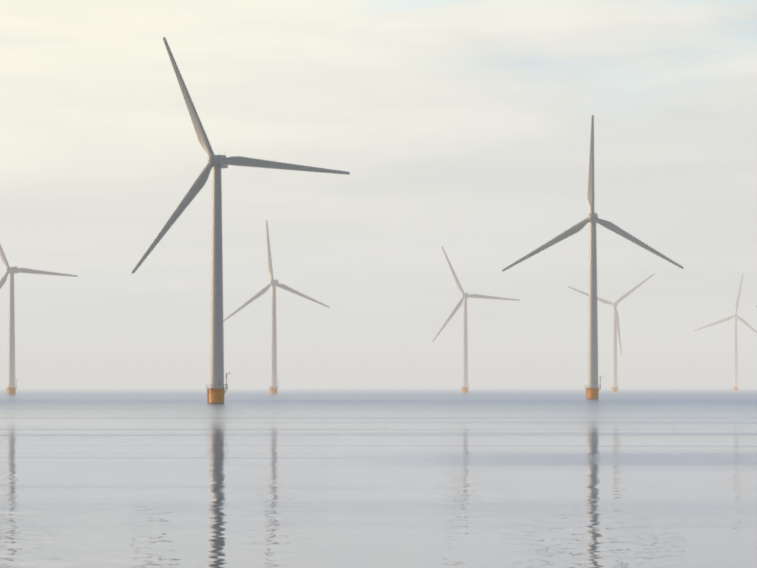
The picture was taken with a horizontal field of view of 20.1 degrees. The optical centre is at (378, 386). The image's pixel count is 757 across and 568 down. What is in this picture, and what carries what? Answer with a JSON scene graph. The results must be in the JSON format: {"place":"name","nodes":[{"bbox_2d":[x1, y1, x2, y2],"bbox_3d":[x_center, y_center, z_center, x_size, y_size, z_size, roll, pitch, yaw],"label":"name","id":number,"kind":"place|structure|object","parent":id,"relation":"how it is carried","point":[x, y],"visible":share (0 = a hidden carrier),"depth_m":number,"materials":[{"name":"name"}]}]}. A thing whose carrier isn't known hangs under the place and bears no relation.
{"place":"outdoors","nodes":[
{"label":"outdoors","id":0,"kind":"place"},
{"bbox_2d":[0,386,756,567],"bbox_3d":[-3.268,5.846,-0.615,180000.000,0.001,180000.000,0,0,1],"label":"sea water","id":1,"kind":"structure","parent":0,"point":[348,477],"depth_m":136.96,"materials":[{"name":"grey liquid"}]},
{"bbox_2d":[0,245,77,394],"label":"turbine","id":2,"kind":"object","parent":1,"relation":"on","point":[11,387],"visible":0.98,"depth_m":1365.92,"materials":[{"name":"paint"}]},
{"bbox_2d":[132,37,349,403],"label":"turbine","id":3,"kind":"object","parent":1,"relation":"on","point":[217,163],"visible":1,"depth_m":703.30,"materials":[{"name":"paint"}]},
{"bbox_2d":[223,220,329,393],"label":"turbine","id":4,"kind":"object","parent":1,"relation":"on","point":[273,283],"visible":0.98,"depth_m":1534.68,"materials":[{"name":"paint"}]},
{"bbox_2d":[432,246,519,392],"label":"turbine","id":5,"kind":"object","parent":1,"relation":"on","point":[464,387],"visible":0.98,"depth_m":1753.90,"materials":[{"name":"paint"}]},
{"bbox_2d":[502,115,682,399],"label":"turbine","id":6,"kind":"object","parent":1,"relation":"on","point":[592,388],"visible":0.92,"depth_m":940.36,"materials":[{"name":"paint"}]},
{"bbox_2d":[568,273,654,392],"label":"turbine","id":7,"kind":"object","parent":1,"relation":"on","point":[614,386],"visible":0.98,"depth_m":1942.95,"materials":[{"name":"paint"}]},
{"bbox_2d":[694,273,756,391],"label":"turbine","id":8,"kind":"object","parent":1,"relation":"on","point":[735,381],"visible":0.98,"depth_m":2236.62,"materials":[{"name":"paint"}]},
{"bbox_2d":[0,0,756,385],"label":"sky","id":9,"kind":"structure","parent":0,"point":[463,127],"materials":[{"name":"white"}]}
]}

